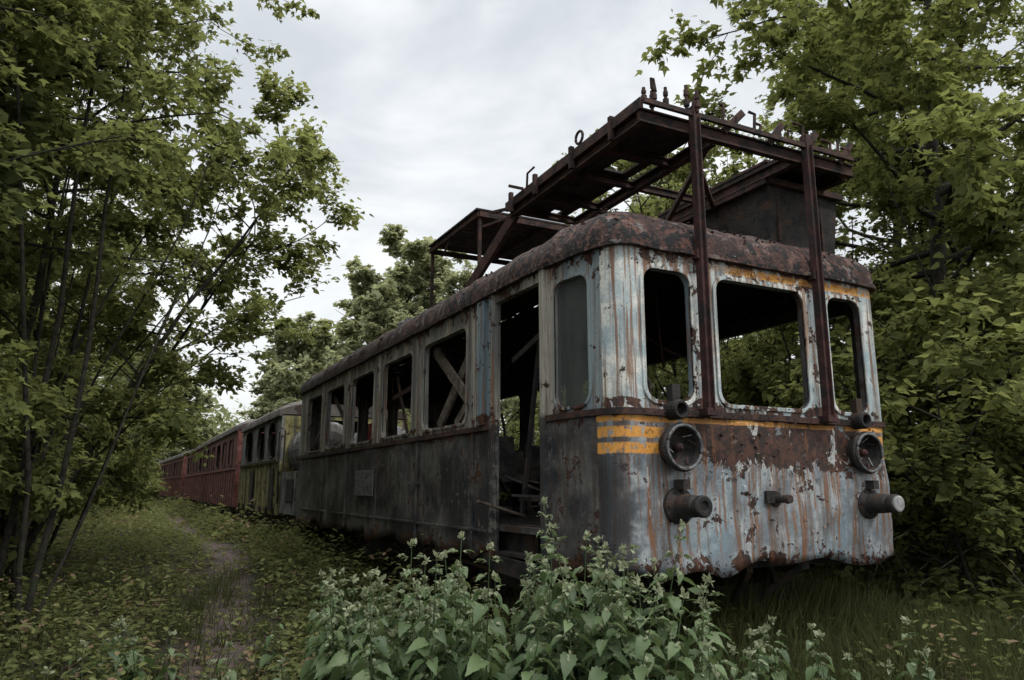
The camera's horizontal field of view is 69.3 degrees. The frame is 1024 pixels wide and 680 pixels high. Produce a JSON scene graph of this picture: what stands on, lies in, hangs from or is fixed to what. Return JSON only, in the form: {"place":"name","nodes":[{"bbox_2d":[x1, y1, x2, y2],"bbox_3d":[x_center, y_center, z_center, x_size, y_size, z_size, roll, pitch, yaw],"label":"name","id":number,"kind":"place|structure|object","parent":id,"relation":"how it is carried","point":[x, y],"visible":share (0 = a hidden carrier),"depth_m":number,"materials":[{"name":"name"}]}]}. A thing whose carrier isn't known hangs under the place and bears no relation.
{"place":"outdoors","nodes":[
{"label":"outdoors","id":0,"kind":"place"},
{"bbox_2d":[0,493,1007,679],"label":"ground","id":1,"kind":"structure","parent":0,"point":[215,545],"depth_m":8.83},
{"bbox_2d":[0,440,26,591],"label":"shrub","id":2,"kind":"object","parent":1,"relation":"on","point":[7,563],"visible":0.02,"depth_m":9.73,"materials":[{"name":"green plant"}]},
{"bbox_2d":[0,345,40,622],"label":"shrub","id":3,"kind":"object","parent":1,"relation":"on","point":[12,555],"visible":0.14,"depth_m":7.39,"materials":[{"name":"green plant"}]},
{"bbox_2d":[0,434,50,563],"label":"shrub","id":4,"kind":"object","parent":1,"relation":"on","point":[9,504],"visible":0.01,"depth_m":11.63,"materials":[{"name":"green plant"}]},
{"bbox_2d":[0,86,71,226],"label":"shade tree","id":5,"kind":"object","parent":1,"relation":"on","point":[10,174],"visible":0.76,"depth_m":6.20,"materials":[{"name":"green plant"}]},
{"bbox_2d":[1,219,131,524],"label":"birch tree","id":6,"kind":"object","parent":1,"relation":"on","point":[104,453],"visible":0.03,"depth_m":18.49,"materials":[{"name":"green plant"}]},
{"bbox_2d":[0,0,168,461],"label":"maple tree","id":7,"kind":"object","parent":1,"relation":"on","point":[33,257],"visible":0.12,"depth_m":8.76,"materials":[{"name":"green plant"}]},
{"bbox_2d":[61,440,107,523],"bbox_3d":[-14.460,4.167,22.969,3.355,4.069,3.900,-10,-15,40],"label":"shrub","id":8,"kind":"object","parent":1,"relation":"on","point":[94,513],"visible":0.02,"depth_m":23.71,"materials":[{"name":"green plant"}]},
{"bbox_2d":[63,463,105,522],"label":"shrub","id":9,"kind":"object","parent":1,"relation":"on","point":[97,474],"visible":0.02,"depth_m":25.66,"materials":[{"name":"green plant"}]},
{"bbox_2d":[0,92,206,519],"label":"maple tree","id":10,"kind":"object","parent":1,"relation":"on","point":[100,286],"visible":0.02,"depth_m":16.71,"materials":[{"name":"green plant"}]},
{"bbox_2d":[80,451,131,514],"bbox_3d":[-16.270,5.627,27.780,3.571,3.736,3.649,10,-15,-41],"label":"shrub","id":11,"kind":"object","parent":1,"relation":"on","point":[118,497],"visible":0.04,"depth_m":27.85,"materials":[{"name":"green plant"}]},
{"bbox_2d":[21,348,197,507],"bbox_3d":[-15.768,3.078,27.311,5.539,7.633,10.427,-5,-14,21],"label":"hazel tree","id":12,"kind":"object","parent":1,"relation":"on","point":[178,389],"visible":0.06,"depth_m":29.23,"materials":[{"name":"green plant"}]},
{"bbox_2d":[29,195,196,477],"bbox_3d":[-13.050,0.359,22.527,6.786,10.848,6.759,-10,-15,42],"label":"maple tree","id":13,"kind":"object","parent":1,"relation":"on","point":[129,280],"visible":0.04,"depth_m":22.47,"materials":[{"name":"green plant"}]},
{"bbox_2d":[75,329,153,499],"bbox_3d":[-17.944,3.531,32.369,4.287,8.493,3.866,4,-12,-17],"label":"birch tree","id":14,"kind":"object","parent":1,"relation":"on","point":[135,365],"visible":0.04,"depth_m":32.75,"materials":[{"name":"green plant"}]},
{"bbox_2d":[0,0,237,443],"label":"maple tree","id":15,"kind":"object","parent":1,"relation":"on","point":[54,35],"visible":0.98,"depth_m":6.02,"materials":[{"name":"green plant"}]},
{"bbox_2d":[92,461,160,505],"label":"shrub","id":16,"kind":"object","parent":1,"relation":"on","point":[124,499],"visible":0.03,"depth_m":37.91,"materials":[{"name":"green plant"}]},
{"bbox_2d":[93,440,170,511],"bbox_3d":[-18.945,6.817,35.124,4.227,4.328,4.137,-3,-12,14],"label":"shrub","id":17,"kind":"object","parent":1,"relation":"on","point":[152,488],"visible":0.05,"depth_m":36.00,"materials":[{"name":"green plant"}]},
{"bbox_2d":[119,370,160,458],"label":"birch tree","id":18,"kind":"object","parent":1,"relation":"on","point":[132,412],"visible":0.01,"depth_m":44.54,"materials":[{"name":"green plant"}]},
{"bbox_2d":[0,0,290,411],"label":"maple tree","id":19,"kind":"object","parent":1,"relation":"on","point":[191,32],"visible":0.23,"depth_m":10.12,"materials":[{"name":"green plant"}]},
{"bbox_2d":[108,362,184,480],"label":"ash tree","id":20,"kind":"object","parent":1,"relation":"on","point":[176,450],"visible":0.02,"depth_m":66.46,"materials":[{"name":"green plant"}]},
{"bbox_2d":[135,462,167,499],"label":"shrub","id":21,"kind":"object","parent":1,"relation":"on","point":[155,494],"visible":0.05,"depth_m":42.30,"materials":[{"name":"green plant"}]},
{"bbox_2d":[0,0,319,217],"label":"maple tree","id":22,"kind":"object","parent":1,"relation":"on","point":[114,57],"visible":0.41,"depth_m":7.69,"materials":[{"name":"green plant"}]},
{"bbox_2d":[0,0,324,523],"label":"maple tree","id":23,"kind":"object","parent":1,"relation":"on","point":[44,481],"visible":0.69,"depth_m":7.29,"materials":[{"name":"green plant"}]},
{"bbox_2d":[0,59,349,584],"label":"hazel tree","id":24,"kind":"object","parent":1,"relation":"on","point":[172,424],"visible":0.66,"depth_m":11.00,"materials":[{"name":"green plant"}]},
{"bbox_2d":[0,95,373,527],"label":"hazel tree","id":25,"kind":"object","parent":1,"relation":"on","point":[122,478],"visible":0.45,"depth_m":12.27,"materials":[{"name":"green plant"}]},
{"bbox_2d":[156,374,228,460],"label":"ash tree","id":26,"kind":"object","parent":1,"relation":"on","point":[201,396],"visible":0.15,"depth_m":68.81,"materials":[{"name":"green plant"}]},
{"bbox_2d":[32,545,425,679],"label":"fallen leaves","id":27,"kind":"object","parent":1,"relation":"on","point":[78,674],"visible":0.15,"depth_m":8.97,"materials":[{"name":"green plant"}]},
{"bbox_2d":[217,369,305,435],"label":"ash tree","id":28,"kind":"object","parent":1,"relation":"on","point":[265,408],"visible":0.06,"depth_m":55.96,"materials":[{"name":"green plant"}]},
{"bbox_2d":[248,310,334,408],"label":"ash tree","id":29,"kind":"object","parent":1,"relation":"on","point":[295,353],"visible":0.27,"depth_m":40.35,"materials":[{"name":"green plant"}]},
{"bbox_2d":[259,334,344,409],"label":"ash tree","id":30,"kind":"object","parent":1,"relation":"on","point":[327,353],"visible":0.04,"depth_m":50.10,"materials":[{"name":"green plant"}]},
{"bbox_2d":[263,224,466,415],"bbox_3d":[-5.427,1.279,31.796,7.098,12.488,8.231,-7,-13,33],"label":"ash tree","id":31,"kind":"object","parent":1,"relation":"on","point":[380,301],"visible":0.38,"depth_m":30.90,"materials":[{"name":"green plant"}]},
{"bbox_2d":[326,277,419,361],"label":"ash tree","id":32,"kind":"object","parent":1,"relation":"on","point":[351,308],"visible":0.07,"depth_m":36.50,"materials":[{"name":"green plant"}]},
{"bbox_2d":[398,364,410,430],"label":"birch tree","id":33,"kind":"object","parent":1,"relation":"on","point":[409,409],"visible":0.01,"depth_m":28.83,"materials":[{"name":"green plant"}]},
{"bbox_2d":[392,306,464,424],"bbox_3d":[-2.299,2.348,23.441,3.322,6.824,3.118,3,-12,-17],"label":"birch tree","id":34,"kind":"object","parent":1,"relation":"on","point":[401,318],"visible":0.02,"depth_m":23.69,"materials":[{"name":"green plant"}]},
{"bbox_2d":[161,492,795,656],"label":"trackside weeds","id":35,"kind":"object","parent":1,"relation":"on","point":[180,503],"visible":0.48,"depth_m":11.17,"materials":[{"name":"green plant"}]},
{"bbox_2d":[434,259,539,449],"bbox_3d":[-0.412,1.432,19.355,3.571,7.336,3.352,-1,-11,5],"label":"birch tree","id":36,"kind":"object","parent":1,"relation":"on","point":[452,279],"visible":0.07,"depth_m":19.75,"materials":[{"name":"green plant"}]},
{"bbox_2d":[41,496,934,679],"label":"nettle patch","id":37,"kind":"object","parent":1,"relation":"on","point":[462,649],"visible":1,"depth_m":4.05,"materials":[{"name":"green plant"}]},
{"bbox_2d":[0,3,1023,644],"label":"sapling trunks","id":38,"kind":"object","parent":1,"relation":"on","point":[10,521],"visible":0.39,"depth_m":7.36,"materials":[{"name":"brown plant"}]},
{"bbox_2d":[0,495,1023,679],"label":"undergrowth","id":39,"kind":"object","parent":1,"relation":"on","point":[138,520],"visible":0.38,"depth_m":8.69,"materials":[{"name":"green plant"}]},
{"bbox_2d":[4,191,1023,497],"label":"distant trees","id":40,"kind":"object","parent":1,"relation":"on","point":[234,421],"depth_m":75.10,"materials":[{"name":"green plant"}]},
{"bbox_2d":[505,415,538,449],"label":"shrub","id":41,"kind":"object","parent":1,"relation":"on","point":[511,428],"visible":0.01,"depth_m":16.97,"materials":[{"name":"green plant"}]},
{"bbox_2d":[169,499,969,679],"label":"railway track","id":42,"kind":"structure","parent":1,"relation":"on","point":[469,577],"depth_m":10.63,"materials":[{"name":"metal"}]},
{"bbox_2d":[153,451,218,502],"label":"passenger coach","id":43,"kind":"object","parent":42,"relation":"on","point":[174,467],"visible":0.29,"depth_m":45.41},
{"bbox_2d":[183,419,263,520],"bbox_3d":[-11.765,5.822,31.796,2.920,3.290,21.570,6,-13,-27],"label":"passenger coach","id":44,"kind":"object","parent":42,"relation":"on","point":[212,478],"visible":0.45,"depth_m":26.07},
{"bbox_2d":[237,401,407,535],"bbox_3d":[-4.812,3.263,18.513,2.938,3.150,7.990,6,-13,-27],"label":"carriage","id":45,"kind":"object","parent":42,"relation":"on","point":[269,470],"visible":0.46,"depth_m":16.58,"materials":[{"name":"yellow paint"}]},
{"bbox_2d":[499,387,648,505],"bbox_3d":[1.863,2.518,13.110,4.582,4.293,3.614,3,-12,-16],"label":"shrub","id":46,"kind":"object","parent":1,"relation":"on","point":[538,443],"visible":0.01,"depth_m":13.19,"materials":[{"name":"green plant"}]},
{"bbox_2d":[295,77,904,632],"bbox_3d":[-0.311,1.131,10.049,3.575,4.465,10.494,6,-13,-27],"label":"derelict railcar","id":47,"kind":"object","parent":1,"relation":"on","point":[621,453],"visible":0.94,"depth_m":6.08,"materials":[{"name":"paint"}]},
{"bbox_2d":[557,276,588,406],"bbox_3d":[0.470,0.013,5.551,0.004,0.970,0.404,8,-14,-34],"label":"corner window glass","id":48,"kind":"structure","parent":47,"relation":"in","point":[570,298],"depth_m":5.57,"materials":[{"name":"grey glass"}]},
{"bbox_2d":[299,264,870,567],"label":"window frames","id":49,"kind":"structure","parent":47,"relation":"in","point":[364,480],"depth_m":6.32,"materials":[{"name":"paint"}]},
{"bbox_2d":[535,154,704,440],"bbox_3d":[2.468,0.096,16.342,4.235,8.700,3.976,-3,-12,14],"label":"birch tree","id":50,"kind":"object","parent":1,"relation":"on","point":[636,201],"visible":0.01,"depth_m":16.02,"materials":[{"name":"green plant"}]},
{"bbox_2d":[522,84,791,400],"bbox_3d":[3.712,0.243,13.430,5.364,7.392,10.098,-7,-13,30],"label":"hazel tree","id":51,"kind":"object","parent":1,"relation":"on","point":[667,377],"visible":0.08,"depth_m":10.67,"materials":[{"name":"green plant"}]},
{"bbox_2d":[675,347,791,406],"bbox_3d":[3.560,2.303,11.965,3.648,4.333,4.625,7,-13,-32],"label":"shrub","id":52,"kind":"object","parent":1,"relation":"on","point":[756,400],"visible":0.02,"depth_m":11.30,"materials":[{"name":"green plant"}]},
{"bbox_2d":[683,328,922,432],"bbox_3d":[4.731,1.940,12.802,5.380,5.041,4.244,-7,-13,33],"label":"shrub","id":53,"kind":"object","parent":1,"relation":"on","point":[766,359],"visible":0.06,"depth_m":12.78,"materials":[{"name":"green plant"}]},
{"bbox_2d":[683,322,932,581],"bbox_3d":[4.709,1.889,11.678,4.162,4.944,5.277,2,-11,-9],"label":"shrub","id":54,"kind":"object","parent":1,"relation":"on","point":[752,341],"visible":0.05,"depth_m":11.79,"materials":[{"name":"green plant"}]},
{"bbox_2d":[634,0,1023,571],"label":"oak tree","id":55,"kind":"object","parent":1,"relation":"on","point":[868,28],"visible":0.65,"depth_m":9.11,"materials":[{"name":"green plant"}]},
{"bbox_2d":[674,0,1023,424],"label":"oak tree","id":56,"kind":"object","parent":1,"relation":"on","point":[843,205],"visible":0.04,"depth_m":14.76,"materials":[{"name":"green plant"}]},
{"bbox_2d":[720,248,1023,602],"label":"shrub","id":57,"kind":"object","parent":1,"relation":"on","point":[737,378],"visible":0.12,"depth_m":9.83,"materials":[{"name":"green plant"}]},
{"bbox_2d":[776,377,967,585],"bbox_3d":[4.229,2.264,10.244,3.900,3.654,3.076,-4,-12,21],"label":"shrub","id":58,"kind":"object","parent":1,"relation":"on","point":[796,403],"visible":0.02,"depth_m":9.70,"materials":[{"name":"green plant"}]},
{"bbox_2d":[753,243,1023,602],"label":"shrub","id":59,"kind":"object","parent":1,"relation":"on","point":[947,306],"visible":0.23,"depth_m":8.43,"materials":[{"name":"green plant"}]},
{"bbox_2d":[762,273,1023,640],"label":"shrub","id":60,"kind":"object","parent":1,"relation":"on","point":[1005,399],"visible":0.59,"depth_m":7.49,"materials":[{"name":"green plant"}]},
{"bbox_2d":[794,410,1023,628],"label":"shrub","id":61,"kind":"object","parent":1,"relation":"on","point":[982,518],"visible":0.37,"depth_m":7.46,"materials":[{"name":"green plant"}]},
{"bbox_2d":[836,110,1022,550],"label":"birch tree","id":62,"kind":"object","parent":1,"relation":"on","point":[922,244],"visible":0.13,"depth_m":12.17,"materials":[{"name":"green plant"}]},
{"bbox_2d":[867,532,1023,650],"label":"bramble stems","id":63,"kind":"object","parent":1,"relation":"on","point":[942,567],"visible":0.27,"depth_m":7.46,"materials":[{"name":"plant"}]},
{"bbox_2d":[888,257,1023,574],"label":"shrub","id":64,"kind":"object","parent":1,"relation":"on","point":[983,279],"visible":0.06,"depth_m":9.54,"materials":[{"name":"green plant"}]},
{"bbox_2d":[0,549,1023,679],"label":"grass","id":65,"kind":"structure","parent":0,"point":[849,609],"depth_m":5.87,"materials":[{"name":"green plant"}]},
{"bbox_2d":[3,0,1023,483],"label":"sky","id":66,"kind":"structure","parent":0,"point":[431,109],"materials":[{"name":"white"}]}
]}

